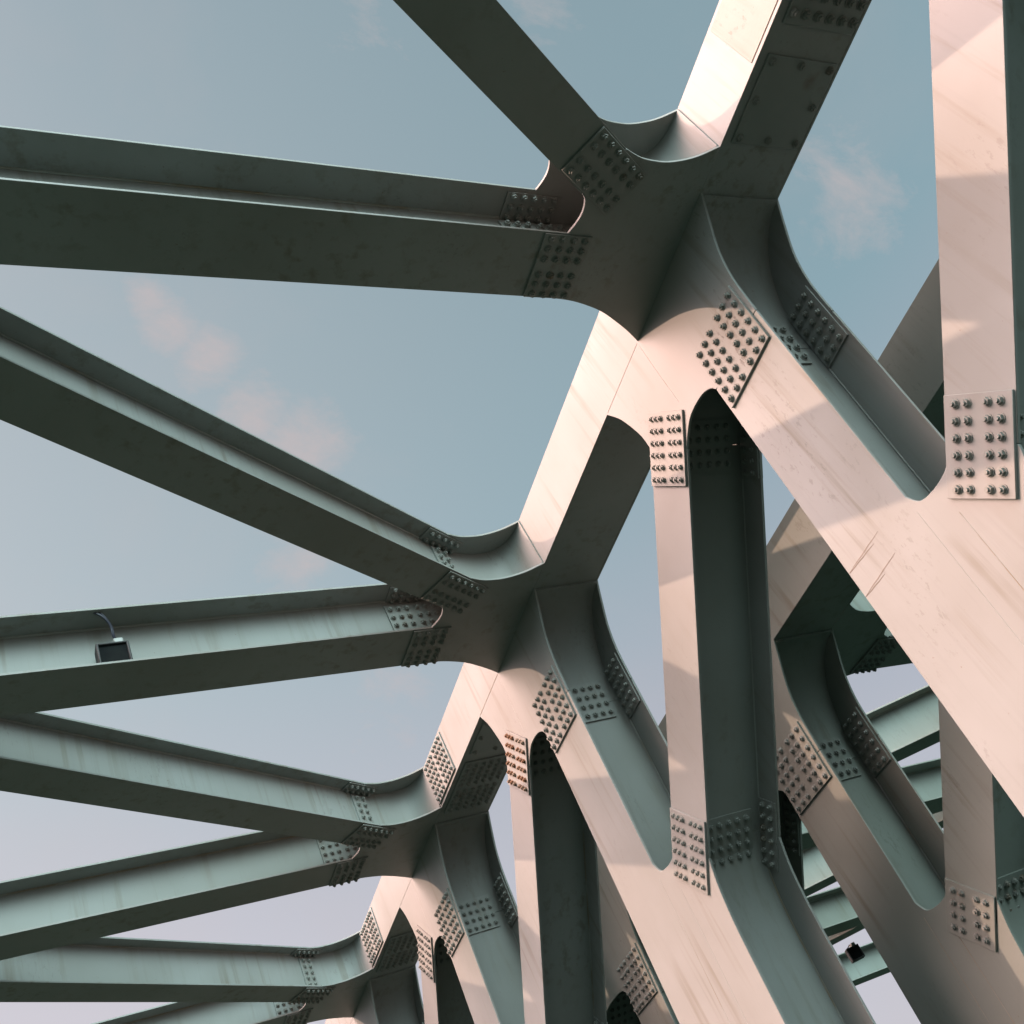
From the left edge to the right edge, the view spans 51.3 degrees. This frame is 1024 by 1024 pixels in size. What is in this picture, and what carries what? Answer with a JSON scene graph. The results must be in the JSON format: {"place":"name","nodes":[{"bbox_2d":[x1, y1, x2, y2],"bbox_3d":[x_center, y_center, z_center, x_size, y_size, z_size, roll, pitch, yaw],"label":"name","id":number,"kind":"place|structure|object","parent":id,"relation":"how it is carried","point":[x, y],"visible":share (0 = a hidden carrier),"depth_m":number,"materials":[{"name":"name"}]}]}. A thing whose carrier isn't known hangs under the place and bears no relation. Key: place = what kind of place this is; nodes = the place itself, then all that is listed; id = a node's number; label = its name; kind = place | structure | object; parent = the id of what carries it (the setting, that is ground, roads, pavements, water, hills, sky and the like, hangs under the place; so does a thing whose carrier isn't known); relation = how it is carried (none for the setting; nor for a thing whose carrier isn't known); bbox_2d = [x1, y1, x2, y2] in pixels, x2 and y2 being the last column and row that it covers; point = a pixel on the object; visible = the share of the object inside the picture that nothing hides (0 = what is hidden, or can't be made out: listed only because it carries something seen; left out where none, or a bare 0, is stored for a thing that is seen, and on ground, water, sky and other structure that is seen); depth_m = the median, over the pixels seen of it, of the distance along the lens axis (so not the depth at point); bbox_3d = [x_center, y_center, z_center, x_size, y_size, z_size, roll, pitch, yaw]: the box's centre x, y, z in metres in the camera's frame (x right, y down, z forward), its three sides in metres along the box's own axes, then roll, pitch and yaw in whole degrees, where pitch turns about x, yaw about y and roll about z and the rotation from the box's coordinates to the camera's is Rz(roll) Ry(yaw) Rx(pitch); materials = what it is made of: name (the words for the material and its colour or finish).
{"place":"outdoors","nodes":[
{"label":"outdoors","id":0,"kind":"place"},
{"bbox_2d":[0,0,942,1023],"label":"sky","id":1,"kind":"structure","parent":0,"point":[444,408],"materials":[{"name":"blue"}]},
{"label":"road","id":2,"kind":"structure","parent":0,"visible":0},
{"bbox_2d":[434,872,524,1023],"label":"vertical post","id":3,"kind":"object","parent":2,"relation":"on","point":[480,936],"visible":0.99,"depth_m":12.09,"materials":[{"name":"metal"}]},
{"bbox_2d":[352,732,512,959],"bbox_3d":[-1.209,4.507,12.864,1.652,1.522,4.480,-5,-44,-29],"label":"top chord","id":4,"kind":"object","parent":3,"relation":"on","point":[430,850],"visible":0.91,"depth_m":12.54,"materials":[{"name":"paint"}]},
{"bbox_2d":[0,831,367,959],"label":"lateral strut","id":5,"kind":"object","parent":4,"relation":"attached to","point":[56,908],"visible":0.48,"depth_m":11.45,"materials":[{"name":"paint"}]},
{"bbox_2d":[0,712,395,849],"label":"lateral brace","id":6,"kind":"object","parent":4,"relation":"attached to","point":[46,755],"visible":1,"depth_m":10.16,"materials":[{"name":"paint"}]},
{"bbox_2d":[416,925,473,1023],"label":"diagonal brace","id":7,"kind":"object","parent":4,"relation":"attached to","point":[444,1000],"visible":0.42,"depth_m":13.04,"materials":[{"name":"paint"}]},
{"bbox_2d":[531,653,875,1023],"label":"vertical post","id":8,"kind":"object","parent":2,"relation":"on","point":[746,941],"visible":0.94,"depth_m":8.34,"materials":[{"name":"metal"}]},
{"bbox_2d":[695,285,1023,816],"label":"vertical post","id":9,"kind":"object","parent":2,"relation":"on","point":[847,437],"visible":1,"depth_m":6.31,"materials":[{"name":"metal"}]},
{"bbox_2d":[407,0,871,787],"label":"top chord","id":10,"kind":"object","parent":9,"relation":"on","point":[687,230],"visible":0.8,"depth_m":7.73,"materials":[{"name":"paint"}]},
{"bbox_2d":[0,583,451,716],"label":"lateral strut","id":11,"kind":"object","parent":10,"relation":"attached to","point":[48,661],"visible":0.91,"depth_m":8.99,"materials":[{"name":"paint"}]},
{"bbox_2d":[93,612,132,662],"bbox_3d":[-3.250,1.044,8.571,0.294,0.579,0.202,-4,-45,-30],"label":"floodlight","id":12,"kind":"object","parent":11,"relation":"attached to","point":[117,649],"visible":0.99,"depth_m":8.47,"materials":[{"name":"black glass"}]},
{"bbox_2d":[0,306,488,614],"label":"lateral brace","id":13,"kind":"object","parent":10,"relation":"attached to","point":[58,390],"visible":1,"depth_m":7.57,"materials":[{"name":"paint"}]},
{"bbox_2d":[0,125,592,298],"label":"lateral strut","id":14,"kind":"object","parent":10,"relation":"attached to","point":[74,201],"visible":1,"depth_m":6.42,"materials":[{"name":"paint"}]},
{"bbox_2d":[393,0,646,215],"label":"lateral brace","id":15,"kind":"object","parent":10,"relation":"attached to","point":[491,50],"visible":1,"depth_m":6.29,"materials":[{"name":"paint"}]},
{"bbox_2d":[504,730,607,1023],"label":"diagonal brace","id":16,"kind":"object","parent":10,"relation":"attached to","point":[558,903],"visible":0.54,"depth_m":10.65,"materials":[{"name":"paint"}]},
{"bbox_2d":[648,410,780,894],"bbox_3d":[1.567,1.018,8.173,0.810,2.711,2.952,-5,-44,-29],"label":"diagonal brace","id":17,"kind":"object","parent":10,"relation":"attached to","point":[707,485],"visible":0.88,"depth_m":8.14,"materials":[{"name":"paint"}]},
{"bbox_2d":[929,0,1023,498],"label":"diagonal brace","id":18,"kind":"object","parent":9,"relation":"attached to","point":[977,56],"visible":0.94,"depth_m":5.53,"materials":[{"name":"paint"}]},
{"bbox_3d":[-0.269,9.717,12.978,0.764,6.802,1.732,-5,-44,-29],"label":"vertical post","id":19,"kind":"object","parent":2,"relation":"on","visible":0},
{"bbox_2d":[299,907,423,1023],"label":"top chord","id":20,"kind":"object","parent":19,"relation":"on","point":[364,978],"visible":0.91,"depth_m":15.00,"materials":[{"name":"paint"}]},
{"bbox_2d":[0,936,335,1003],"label":"lateral brace","id":21,"kind":"object","parent":20,"relation":"attached to","point":[112,969],"visible":1,"depth_m":12.81,"materials":[{"name":"paint"}]},
{"bbox_2d":[92,1002,312,1023],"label":"lateral strut","id":22,"kind":"object","parent":20,"relation":"attached to","point":[229,1013],"visible":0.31,"depth_m":14.53,"materials":[{"name":"paint"}]},
{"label":"road","id":23,"kind":"structure","parent":0,"visible":0},
{"bbox_2d":[616,943,679,1023],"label":"vertical post","id":24,"kind":"object","parent":23,"relation":"on","point":[647,995],"visible":0.41,"depth_m":11.57,"materials":[{"name":"metal"}]},
{"bbox_2d":[776,707,1023,1023],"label":"vertical post","id":25,"kind":"object","parent":23,"relation":"on","point":[872,826],"visible":0.93,"depth_m":8.65,"materials":[{"name":"metal"}]},
{"bbox_2d":[597,259,944,1011],"bbox_3d":[1.470,5.501,13.350,1.710,1.522,24.000,-5,-44,-29],"label":"top chord","id":26,"kind":"object","parent":25,"relation":"on","point":[827,627],"visible":0.29,"depth_m":9.31,"materials":[{"name":"paint"}]},
{"bbox_2d":[607,992,640,1023],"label":"diagonal brace","id":27,"kind":"object","parent":26,"relation":"attached to","point":[621,1010],"visible":0.22,"depth_m":12.75,"materials":[{"name":"paint"}]},
{"bbox_2d":[780,796,804,893],"bbox_3d":[2.447,4.419,10.325,0.815,2.505,2.722,-5,-44,-29],"label":"diagonal brace","id":28,"kind":"object","parent":26,"relation":"attached to","point":[791,834],"visible":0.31,"depth_m":10.29,"materials":[{"name":"paint"}]},
{"bbox_2d":[806,886,862,936],"bbox_3d":[6.257,6.959,18.979,12.510,0.820,0.542,0,-47,-33],"label":"lateral strut","id":29,"kind":"object","parent":26,"relation":"attached to","point":[834,911],"depth_m":18.51,"materials":[{"name":"paint"}]},
{"bbox_2d":[828,925,864,944],"bbox_3d":[5.623,7.433,19.086,12.078,0.813,0.394,-20,-39,-14],"label":"lateral brace","id":30,"kind":"object","parent":26,"relation":"attached to","point":[837,938],"visible":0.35,"depth_m":18.96,"materials":[{"name":"paint"}]},
{"bbox_2d":[838,942,889,985],"bbox_3d":[5.157,9.870,21.492,12.510,0.820,0.542,0,-47,-33],"label":"lateral strut","id":31,"kind":"object","parent":26,"relation":"attached to","point":[871,965],"depth_m":23.07,"materials":[{"name":"paint"}]},
{"bbox_2d":[845,942,864,963],"bbox_3d":[6.096,7.859,19.039,0.252,0.295,0.168,-20,-39,-14],"label":"floodlight","id":32,"kind":"object","parent":31,"relation":"attached to","point":[854,952],"visible":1,"depth_m":18.97,"materials":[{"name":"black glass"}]},
{"bbox_2d":[801,758,942,849],"bbox_3d":[7.356,4.048,16.465,12.510,0.820,0.542,0,-47,-33],"label":"lateral strut","id":33,"kind":"object","parent":26,"relation":"attached to","point":[924,777],"depth_m":15.61,"materials":[{"name":"paint"}]},
{"bbox_2d":[803,811,942,896],"bbox_3d":[6.723,4.523,16.573,12.078,0.813,0.394,-20,-39,-14],"label":"lateral brace","id":34,"kind":"object","parent":26,"relation":"attached to","point":[818,875],"depth_m":15.93,"materials":[{"name":"paint"}]},
{"bbox_2d":[850,628,912,673],"bbox_3d":[8.456,1.137,13.951,12.510,0.820,0.542,0,-47,-33],"label":"lateral strut","id":35,"kind":"object","parent":26,"relation":"attached to","point":[889,651],"visible":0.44,"depth_m":10.49,"materials":[{"name":"paint"}]},
{"bbox_2d":[866,685,939,761],"bbox_3d":[7.822,1.612,14.059,12.078,0.813,0.394,-20,-39,-14],"label":"lateral brace","id":36,"kind":"object","parent":26,"relation":"attached to","point":[906,726],"depth_m":13.28,"materials":[{"name":"paint"}]},
{"bbox_2d":[938,699,1023,951],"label":"diagonal brace","id":37,"kind":"object","parent":25,"relation":"attached to","point":[983,823],"visible":0.26,"depth_m":7.73,"materials":[{"name":"paint"}]}
]}

